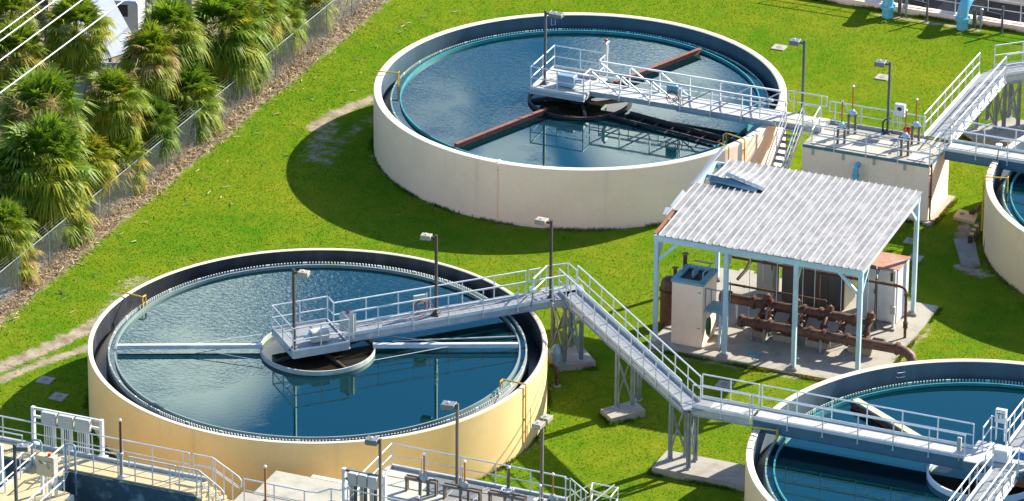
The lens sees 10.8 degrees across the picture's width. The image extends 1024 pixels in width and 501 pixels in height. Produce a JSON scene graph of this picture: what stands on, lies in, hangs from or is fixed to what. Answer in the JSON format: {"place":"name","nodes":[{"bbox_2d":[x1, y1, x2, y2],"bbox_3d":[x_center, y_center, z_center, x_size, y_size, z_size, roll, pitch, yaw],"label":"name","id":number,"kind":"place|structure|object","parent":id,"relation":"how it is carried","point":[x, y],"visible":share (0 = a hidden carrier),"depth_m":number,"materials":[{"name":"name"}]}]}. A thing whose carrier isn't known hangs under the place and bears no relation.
{"place":"outdoors","nodes":[
{"label":"outdoors","id":0,"kind":"place"},
{"bbox_2d":[0,0,1023,500],"bbox_3d":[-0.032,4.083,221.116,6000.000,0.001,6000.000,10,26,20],"label":"ground","id":1,"kind":"structure","parent":0,"point":[320,140],"depth_m":231.79,"materials":[{"name":"green plant"}]},
{"bbox_2d":[0,0,40,65],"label":"palm tree","id":2,"kind":"object","parent":1,"relation":"on","point":[17,6],"visible":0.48,"depth_m":240.66,"materials":[{"name":"green plant"}]},
{"bbox_2d":[0,196,43,275],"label":"palm tree","id":3,"kind":"object","parent":1,"relation":"on","point":[10,214],"visible":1,"depth_m":225.39,"materials":[{"name":"green plant"}]},
{"bbox_2d":[0,144,45,229],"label":"palm tree","id":4,"kind":"object","parent":1,"relation":"on","point":[5,190],"visible":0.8,"depth_m":228.23,"materials":[{"name":"green plant"}]},
{"bbox_2d":[0,231,46,290],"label":"palm tree","id":5,"kind":"object","parent":1,"relation":"on","point":[29,274],"visible":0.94,"depth_m":226.05,"materials":[{"name":"green plant"}]},
{"bbox_2d":[0,15,53,107],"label":"palm tree","id":6,"kind":"object","parent":1,"relation":"on","point":[16,38],"visible":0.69,"depth_m":237.24,"materials":[{"name":"green plant"}]},
{"bbox_2d":[0,60,98,174],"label":"palm tree","id":7,"kind":"object","parent":1,"relation":"on","point":[51,88],"visible":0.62,"depth_m":231.28,"materials":[{"name":"green plant"}]},
{"bbox_2d":[0,105,109,243],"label":"palm tree","id":8,"kind":"object","parent":1,"relation":"on","point":[53,134],"visible":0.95,"depth_m":228.57,"materials":[{"name":"green plant"}]},
{"bbox_2d":[25,174,100,252],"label":"palm tree","id":9,"kind":"object","parent":1,"relation":"on","point":[74,236],"visible":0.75,"depth_m":229.75,"materials":[{"name":"green plant"}]},
{"bbox_2d":[39,0,120,101],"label":"palm tree","id":10,"kind":"object","parent":1,"relation":"on","point":[81,54],"visible":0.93,"depth_m":238.83,"materials":[{"name":"green plant"}]},
{"bbox_2d":[30,0,131,99],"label":"collapsed shed","id":11,"kind":"structure","parent":1,"relation":"on","point":[115,14],"depth_m":246.48,"materials":[{"name":"white metal"}]},
{"bbox_2d":[65,130,122,213],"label":"palm tree","id":12,"kind":"object","parent":1,"relation":"on","point":[95,144],"visible":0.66,"depth_m":231.90,"materials":[{"name":"green plant"}]},
{"bbox_2d":[77,60,158,161],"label":"palm tree","id":13,"kind":"object","parent":1,"relation":"on","point":[104,121],"visible":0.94,"depth_m":234.46,"materials":[{"name":"green plant"}]},
{"bbox_2d":[0,415,241,500],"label":"basin walkway","id":14,"kind":"structure","parent":1,"relation":"on","point":[83,476],"depth_m":204.53,"materials":[{"name":"metal"}]},
{"bbox_2d":[13,443,28,500],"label":"lamp post","id":15,"kind":"object","parent":14,"relation":"on","point":[21,447],"visible":1,"depth_m":199.34,"materials":[{"name":"metal"}]},
{"bbox_2d":[36,452,57,496],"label":"control panel","id":16,"kind":"object","parent":14,"relation":"on","point":[47,464],"visible":1,"depth_m":202.42,"materials":[{"name":"metal"}]},
{"bbox_2d":[31,405,107,456],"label":"conduit rack","id":17,"kind":"object","parent":14,"relation":"attached to","point":[66,420],"visible":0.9,"depth_m":206.00,"materials":[{"name":"white metal"}]},
{"bbox_2d":[118,419,124,478],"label":"stem post","id":18,"kind":"object","parent":14,"relation":"on","point":[121,455],"visible":1,"depth_m":204.04,"materials":[{"name":"metal"}]},
{"bbox_2d":[93,130,153,198],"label":"palm tree","id":19,"kind":"object","parent":1,"relation":"on","point":[127,150],"visible":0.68,"depth_m":234.76,"materials":[{"name":"green plant"}]},
{"bbox_2d":[114,0,145,34],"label":"van","id":20,"kind":"object","parent":1,"relation":"on","point":[131,11],"visible":0.27,"depth_m":250.94,"materials":[{"name":"white metal"}]},
{"bbox_2d":[114,17,184,120],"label":"palm tree","id":21,"kind":"object","parent":1,"relation":"on","point":[152,76],"visible":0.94,"depth_m":238.84,"materials":[{"name":"green plant"}]},
{"bbox_2d":[125,91,183,166],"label":"palm tree","id":22,"kind":"object","parent":1,"relation":"on","point":[163,110],"visible":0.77,"depth_m":237.17,"materials":[{"name":"green plant"}]},
{"bbox_2d":[133,0,213,110],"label":"palm tree","id":23,"kind":"object","parent":1,"relation":"on","point":[166,13],"visible":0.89,"depth_m":240.38,"materials":[{"name":"green plant"}]},
{"bbox_2d":[0,0,359,296],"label":"undergrowth","id":24,"kind":"object","parent":1,"relation":"on","point":[311,31],"visible":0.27,"depth_m":244.24,"materials":[{"name":"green plant"}]},
{"bbox_2d":[0,0,368,303],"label":"chain link fence","id":25,"kind":"object","parent":1,"relation":"on","point":[48,250],"visible":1,"depth_m":237.54,"materials":[{"name":"metal"}]},
{"bbox_2d":[0,0,384,326],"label":"leaf litter","id":26,"kind":"object","parent":1,"relation":"on","point":[246,107],"visible":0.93,"depth_m":239.18,"materials":[{"name":"brown plant"}]},
{"bbox_2d":[156,55,228,148],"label":"palm tree","id":27,"kind":"object","parent":1,"relation":"on","point":[193,81],"visible":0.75,"depth_m":240.41,"materials":[{"name":"green plant"}]},
{"bbox_2d":[165,0,277,105],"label":"palm tree","id":28,"kind":"object","parent":1,"relation":"on","point":[226,63],"visible":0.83,"depth_m":243.23,"materials":[{"name":"green plant"}]},
{"bbox_2d":[228,38,272,97],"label":"palm tree","id":29,"kind":"object","parent":1,"relation":"on","point":[263,75],"visible":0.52,"depth_m":245.39,"materials":[{"name":"green plant"}]},
{"bbox_2d":[212,0,292,68],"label":"palm tree","id":30,"kind":"object","parent":1,"relation":"on","point":[276,15],"visible":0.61,"depth_m":245.91,"materials":[{"name":"green plant"}]},
{"bbox_2d":[258,0,309,62],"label":"palm tree","id":31,"kind":"object","parent":1,"relation":"on","point":[295,15],"visible":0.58,"depth_m":248.68,"materials":[{"name":"green plant"}]},
{"bbox_2d":[87,248,547,499],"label":"clarifier tank","id":32,"kind":"object","parent":1,"relation":"on","point":[500,429],"visible":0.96,"depth_m":211.29,"materials":[{"name":"beige paint"}]},
{"bbox_2d":[109,268,525,441],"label":"water","id":33,"kind":"structure","parent":32,"relation":"in","point":[228,391],"depth_m":214.23,"materials":[{"name":"teal liquid"}]},
{"bbox_2d":[261,337,373,370],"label":"well","id":34,"kind":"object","parent":32,"relation":"in","point":[272,349],"depth_m":214.80,"materials":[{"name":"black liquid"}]},
{"bbox_2d":[271,270,553,358],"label":"access bridge","id":35,"kind":"structure","parent":32,"relation":"on","point":[412,321],"depth_m":216.16,"materials":[{"name":"grey metal"}]},
{"bbox_2d":[289,269,309,350],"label":"lamp post","id":36,"kind":"object","parent":35,"relation":"on","point":[303,273],"visible":1,"depth_m":212.84,"materials":[{"name":"grey metal"}]},
{"bbox_2d":[303,326,328,342],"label":"drive motor cover","id":37,"kind":"object","parent":35,"relation":"on","point":[313,332],"visible":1,"depth_m":214.24,"materials":[{"name":"metal"}]},
{"bbox_2d":[339,309,355,338],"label":"control panel","id":38,"kind":"object","parent":35,"relation":"attached to","point":[351,316],"visible":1,"depth_m":214.51,"materials":[{"name":"metal"}]},
{"bbox_2d":[420,233,441,316],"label":"lamp post","id":39,"kind":"object","parent":35,"relation":"on","point":[428,237],"visible":1,"depth_m":215.98,"materials":[{"name":"grey metal"}]},
{"bbox_2d":[296,0,339,35],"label":"palm tree","id":40,"kind":"object","parent":1,"relation":"on","point":[306,4],"visible":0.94,"depth_m":251.98,"materials":[{"name":"green plant"}]},
{"bbox_2d":[234,471,403,500],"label":"walkway","id":41,"kind":"structure","parent":1,"relation":"on","point":[283,486],"depth_m":204.79,"materials":[{"name":"concrete"}]},
{"bbox_2d":[9,8,865,393],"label":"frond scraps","id":42,"kind":"object","parent":1,"relation":"on","point":[225,186],"visible":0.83,"depth_m":236.69,"materials":[{"name":"plant"}]},
{"bbox_2d":[347,443,567,500],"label":"gate deck","id":43,"kind":"structure","parent":1,"relation":"on","point":[395,473],"depth_m":203.28,"materials":[{"name":"beige paint"}]},
{"bbox_2d":[341,467,386,500],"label":"conduit rack","id":44,"kind":"object","parent":43,"relation":"attached to","point":[362,480],"visible":1,"depth_m":201.26,"materials":[{"name":"white metal"}]},
{"bbox_2d":[365,435,381,500],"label":"lamp post","id":45,"kind":"object","parent":43,"relation":"on","point":[372,440],"visible":1,"depth_m":199.48,"materials":[{"name":"grey metal"}]},
{"bbox_2d":[404,457,438,495],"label":"pipe","id":46,"kind":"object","parent":43,"relation":"on","point":[408,477],"depth_m":202.71,"materials":[{"name":"grey metal"}]},
{"bbox_2d":[418,453,429,495],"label":"valve stand","id":47,"kind":"object","parent":43,"relation":"on","point":[424,478],"visible":1,"depth_m":202.49,"materials":[{"name":"grey metal"}]},
{"bbox_2d":[440,400,459,483],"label":"lamp post","id":48,"kind":"object","parent":43,"relation":"on","point":[449,405],"visible":1,"depth_m":202.46,"materials":[{"name":"grey metal"}]},
{"bbox_2d":[442,466,482,500],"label":"pipe","id":49,"kind":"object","parent":43,"relation":"on","point":[446,485],"depth_m":202.06,"materials":[{"name":"grey metal"}]},
{"bbox_2d":[488,471,526,500],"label":"sluice gate","id":50,"kind":"structure","parent":43,"relation":"on","point":[491,492],"depth_m":201.56,"materials":[{"name":"grey metal"}]},
{"bbox_2d":[532,414,552,500],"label":"lamp post","id":51,"kind":"object","parent":43,"relation":"on","point":[539,424],"visible":1,"depth_m":201.29,"materials":[{"name":"grey metal"}]},
{"bbox_2d":[550,344,561,387],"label":"vent pipe","id":52,"kind":"object","parent":1,"relation":"on","point":[556,351],"visible":1,"depth_m":219.12,"materials":[{"name":"metal"}]},
{"bbox_2d":[547,307,595,371],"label":"support tower","id":53,"kind":"structure","parent":1,"relation":"on","point":[578,356],"depth_m":219.41,"materials":[{"name":"concrete"}]},
{"bbox_2d":[529,263,584,307],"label":"walkway landing","id":54,"kind":"object","parent":53,"relation":"on","point":[559,301],"visible":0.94,"depth_m":218.63,"materials":[{"name":"grey metal"}]},
{"bbox_2d":[534,216,555,301],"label":"lamp post","id":55,"kind":"object","parent":54,"relation":"on","point":[542,221],"visible":1,"depth_m":217.34,"materials":[{"name":"grey metal"}]},
{"bbox_2d":[373,12,786,229],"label":"clarifier tank","id":56,"kind":"object","parent":1,"relation":"on","point":[456,178],"visible":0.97,"depth_m":234.45,"materials":[{"name":"beige paint"}]},
{"bbox_2d":[530,94,628,116],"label":"well","id":57,"kind":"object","parent":56,"relation":"in","point":[594,106],"depth_m":238.96,"materials":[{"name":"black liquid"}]},
{"bbox_2d":[392,29,767,167],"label":"water","id":58,"kind":"structure","parent":56,"relation":"in","point":[452,98],"depth_m":239.32,"materials":[{"name":"teal liquid"}]},
{"bbox_2d":[530,45,782,126],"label":"truss bridge","id":59,"kind":"structure","parent":56,"relation":"on","point":[594,84],"depth_m":237.84,"materials":[{"name":"grey metal"}]},
{"bbox_2d":[540,10,563,84],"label":"lamp post","id":60,"kind":"object","parent":59,"relation":"on","point":[554,14],"visible":1,"depth_m":238.25,"materials":[{"name":"metal"}]},
{"bbox_2d":[558,72,582,87],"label":"drive motor cover","id":61,"kind":"object","parent":59,"relation":"on","point":[568,78],"visible":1,"depth_m":238.74,"materials":[{"name":"white metal"}]},
{"bbox_2d":[564,478,618,500],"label":"deck stairs","id":62,"kind":"structure","parent":1,"relation":"on","point":[592,490],"depth_m":203.97,"materials":[{"name":"metal"}]},
{"bbox_2d":[600,345,645,423],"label":"support tower","id":63,"kind":"structure","parent":1,"relation":"on","point":[632,408],"depth_m":215.33,"materials":[{"name":"metal"}]},
{"bbox_2d":[659,266,678,326],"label":"pressure vessel","id":64,"kind":"object","parent":1,"relation":"on","point":[665,288],"visible":0.76,"depth_m":222.80,"materials":[{"name":"brown metal"}]},
{"bbox_2d":[652,402,744,491],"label":"support tower","id":65,"kind":"structure","parent":1,"relation":"on","point":[671,463],"depth_m":210.67,"materials":[{"name":"concrete"}]},
{"bbox_2d":[558,265,714,411],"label":"diagonal walkway","id":66,"kind":"structure","parent":65,"relation":"on","point":[639,359],"depth_m":213.76,"materials":[{"name":"grey metal"}]},
{"bbox_2d":[647,268,939,378],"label":"shelter slab","id":67,"kind":"structure","parent":1,"relation":"on","point":[834,359],"depth_m":221.50,"materials":[{"name":"concrete"}]},
{"bbox_2d":[671,252,717,347],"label":"mixing tank","id":68,"kind":"object","parent":67,"relation":"on","point":[690,284],"visible":1,"depth_m":220.94,"materials":[{"name":"white metal"}]},
{"bbox_2d":[704,282,730,348],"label":"step platform","id":69,"kind":"structure","parent":67,"relation":"on","point":[716,307],"depth_m":220.71,"materials":[{"name":"teal metal"}]},
{"bbox_2d":[743,293,777,338],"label":"pump","id":70,"kind":"object","parent":67,"relation":"on","point":[767,297],"visible":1,"depth_m":222.12,"materials":[{"name":"metal"}]},
{"bbox_2d":[756,252,779,296],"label":"cabinet","id":71,"kind":"object","parent":67,"relation":"on","point":[769,275],"visible":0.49,"depth_m":225.61,"materials":[{"name":"grey metal"}]},
{"bbox_2d":[648,145,922,370],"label":"canopy shelter","id":72,"kind":"object","parent":67,"relation":"on","point":[842,226],"visible":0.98,"depth_m":220.47,"materials":[{"name":"grey metal"}]},
{"bbox_2d":[748,270,749,316],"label":"hanger rod","id":73,"kind":"object","parent":72,"relation":"hanging from","point":[749,291],"visible":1,"depth_m":222.91,"materials":[{"name":"metal"}]},
{"bbox_2d":[731,283,826,301],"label":"overhead pipe","id":74,"kind":"object","parent":73,"relation":"hanging from","point":[773,291],"visible":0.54,"depth_m":222.46,"materials":[{"name":"brown metal"}]},
{"bbox_2d":[773,298,807,342],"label":"pump","id":75,"kind":"object","parent":67,"relation":"on","point":[782,337],"visible":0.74,"depth_m":221.71,"materials":[{"name":"metal"}]},
{"bbox_2d":[718,290,872,326],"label":"pipe header","id":76,"kind":"object","parent":67,"relation":"on","point":[756,301],"visible":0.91,"depth_m":221.93,"materials":[{"name":"metal"}]},
{"bbox_2d":[781,258,855,310],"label":"cabinet","id":77,"kind":"object","parent":67,"relation":"on","point":[830,289],"visible":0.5,"depth_m":224.56,"materials":[{"name":"grey metal"}]},
{"bbox_2d":[805,304,835,349],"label":"pump","id":78,"kind":"object","parent":67,"relation":"on","point":[829,309],"visible":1,"depth_m":221.20,"materials":[{"name":"metal"}]},
{"bbox_2d":[737,314,916,361],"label":"pipe header","id":79,"kind":"object","parent":67,"relation":"on","point":[824,335],"visible":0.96,"depth_m":220.36,"materials":[{"name":"metal"}]},
{"bbox_2d":[847,311,885,355],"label":"pump","id":80,"kind":"object","parent":67,"relation":"on","point":[870,317],"visible":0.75,"depth_m":220.60,"materials":[{"name":"metal"}]},
{"bbox_2d":[856,252,910,322],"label":"cabinet","id":81,"kind":"object","parent":67,"relation":"on","point":[886,263],"visible":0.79,"depth_m":223.22,"materials":[{"name":"white metal"}]},
{"bbox_2d":[883,270,896,330],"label":"meter post","id":82,"kind":"object","parent":67,"relation":"on","point":[892,327],"visible":1,"depth_m":222.50,"materials":[{"name":"white metal"}]},
{"bbox_2d":[759,90,829,168],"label":"staircase","id":83,"kind":"structure","parent":1,"relation":"on","point":[790,121],"depth_m":235.23,"materials":[{"name":"metal"}]},
{"bbox_2d":[789,38,806,113],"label":"lamp post","id":84,"kind":"object","parent":83,"relation":"on","point":[795,41],"visible":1,"depth_m":235.74,"materials":[{"name":"metal"}]},
{"bbox_2d":[801,101,954,225],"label":"splitter box","id":85,"kind":"object","parent":1,"relation":"on","point":[923,166],"visible":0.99,"depth_m":233.48,"materials":[{"name":"beige paint"}]},
{"bbox_2d":[844,85,856,133],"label":"valve stand","id":86,"kind":"object","parent":85,"relation":"on","point":[852,112],"visible":1,"depth_m":234.67,"materials":[{"name":"metal"}]},
{"bbox_2d":[874,59,891,134],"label":"lamp post","id":87,"kind":"object","parent":85,"relation":"on","point":[880,63],"visible":1,"depth_m":234.15,"materials":[{"name":"metal"}]},
{"bbox_2d":[894,103,905,130],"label":"display box","id":88,"kind":"object","parent":85,"relation":"on","point":[899,109],"visible":0.97,"depth_m":234.56,"materials":[{"name":"white paint"}]},
{"bbox_2d":[900,109,909,155],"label":"valve stand","id":89,"kind":"object","parent":85,"relation":"on","point":[905,135],"visible":1,"depth_m":232.54,"materials":[{"name":"metal"}]},
{"bbox_2d":[744,359,1023,500],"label":"clarifier tank","id":90,"kind":"object","parent":1,"relation":"on","point":[934,372],"visible":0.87,"depth_m":212.79,"materials":[{"name":"beige paint"}]},
{"bbox_2d":[691,373,1023,500],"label":"access bridge","id":91,"kind":"structure","parent":90,"relation":"on","point":[998,481],"depth_m":206.90,"materials":[{"name":"grey metal"}]},
{"bbox_2d":[995,407,1006,441],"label":"control panel","id":92,"kind":"object","parent":91,"relation":"attached to","point":[1000,415],"visible":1,"depth_m":206.36,"materials":[{"name":"white paint"}]},
{"bbox_2d":[993,445,1023,462],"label":"drive motor cover","id":93,"kind":"object","parent":91,"relation":"on","point":[1002,453],"visible":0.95,"depth_m":204.97,"materials":[{"name":"white metal"}]},
{"bbox_2d":[766,382,1023,500],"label":"water","id":94,"kind":"structure","parent":90,"relation":"in","point":[808,471],"depth_m":207.91,"materials":[{"name":"teal liquid"}]},
{"bbox_2d":[929,465,1023,495],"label":"water","id":95,"kind":"structure","parent":90,"relation":"in","point":[952,479],"depth_m":205.91,"materials":[{"name":"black liquid"}]},
{"bbox_2d":[898,0,928,21],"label":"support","id":96,"kind":"object","parent":1,"relation":"on","point":[916,3],"visible":1,"depth_m":254.68,"materials":[{"name":"grey metal"}]},
{"bbox_2d":[829,0,1023,31],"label":"filter basin","id":97,"kind":"object","parent":1,"relation":"on","point":[1013,14],"visible":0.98,"depth_m":255.32,"materials":[{"name":"beige paint"}]},
{"bbox_2d":[880,0,894,18],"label":"blue elbow pipe","id":98,"kind":"object","parent":97,"relation":"attached to","point":[887,7],"visible":1,"depth_m":254.62,"materials":[{"name":"blue metal"}]},
{"bbox_2d":[955,0,975,30],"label":"blue elbow pipe","id":99,"kind":"object","parent":97,"relation":"attached to","point":[962,17],"visible":1,"depth_m":253.24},
{"bbox_2d":[954,238,979,266],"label":"concrete slab","id":100,"kind":"structure","parent":1,"relation":"on","point":[967,253],"depth_m":230.10,"materials":[{"name":"grey concrete"}]},
{"bbox_2d":[953,203,980,224],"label":"valve pit","id":101,"kind":"object","parent":1,"relation":"on","point":[969,217],"visible":1,"depth_m":233.49,"materials":[{"name":"beige concrete"}]},
{"bbox_2d":[972,6,1003,32],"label":"air valve","id":102,"kind":"object","parent":1,"relation":"on","point":[989,14],"visible":1,"depth_m":253.40,"materials":[{"name":"grey metal"}]},
{"bbox_2d":[962,81,1023,146],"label":"support tower","id":103,"kind":"structure","parent":1,"relation":"on","point":[1016,122],"depth_m":241.80,"materials":[{"name":"metal"}]},
{"bbox_2d":[923,41,1023,143],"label":"side walkway","id":104,"kind":"structure","parent":103,"relation":"on","point":[974,97],"depth_m":238.39,"materials":[{"name":"grey metal"}]},
{"bbox_2d":[981,135,1023,293],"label":"clarifier tank","id":105,"kind":"object","parent":1,"relation":"on","point":[1003,231],"visible":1,"depth_m":228.13,"materials":[{"name":"beige paint"}]},
{"bbox_2d":[943,119,1023,172],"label":"access bridge","id":106,"kind":"structure","parent":105,"relation":"on","point":[976,153],"depth_m":232.88,"materials":[{"name":"grey metal"}]},
{"bbox_2d":[1004,171,1023,226],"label":"water","id":107,"kind":"structure","parent":105,"relation":"in","point":[1017,193],"depth_m":230.52,"materials":[{"name":"teal liquid"}]},
{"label":"hanger rod","id":108,"kind":"object","parent":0,"visible":0},
{"bbox_2d":[723,254,908,337],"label":"overhead pipe","id":109,"kind":"object","parent":108,"relation":"hanging from","point":[819,273],"visible":0.86,"depth_m":222.81,"materials":[{"name":"metal"}]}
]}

